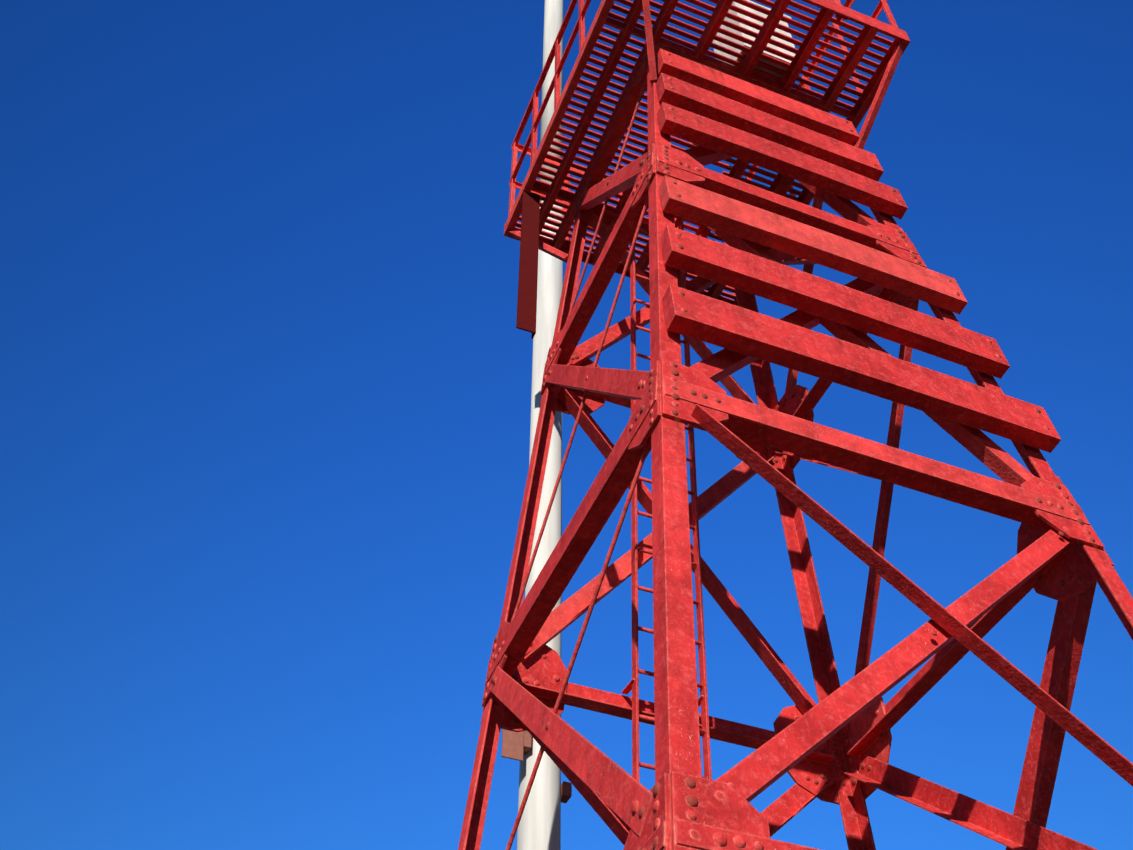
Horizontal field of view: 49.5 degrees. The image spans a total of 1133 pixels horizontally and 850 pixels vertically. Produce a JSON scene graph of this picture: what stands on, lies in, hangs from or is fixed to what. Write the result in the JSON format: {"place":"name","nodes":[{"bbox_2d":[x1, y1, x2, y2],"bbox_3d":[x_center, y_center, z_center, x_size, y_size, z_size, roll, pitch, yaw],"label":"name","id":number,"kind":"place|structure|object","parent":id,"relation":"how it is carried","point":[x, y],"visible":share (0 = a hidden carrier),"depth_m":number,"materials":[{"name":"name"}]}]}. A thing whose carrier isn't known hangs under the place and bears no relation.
{"place":"outdoors","nodes":[
{"label":"outdoors","id":0,"kind":"place"},
{"bbox_2d":[0,0,1132,849],"label":"sky","id":1,"kind":"structure","parent":0,"point":[266,364],"materials":[{"name":"blue"}]},
{"label":"ground","id":2,"kind":"structure","parent":0,"visible":0},
{"bbox_2d":[501,0,571,849],"bbox_3d":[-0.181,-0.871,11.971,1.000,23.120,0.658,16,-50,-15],"label":"light pole","id":3,"kind":"object","parent":2,"relation":"on","point":[539,827],"visible":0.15,"depth_m":10.08,"materials":[{"name":"white metal"}]},
{"bbox_2d":[458,0,1132,849],"bbox_3d":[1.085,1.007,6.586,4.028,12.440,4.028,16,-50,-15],"label":"tower","id":4,"kind":"structure","parent":2,"relation":"on","point":[742,96],"depth_m":7.07,"materials":[{"name":"red metal"}]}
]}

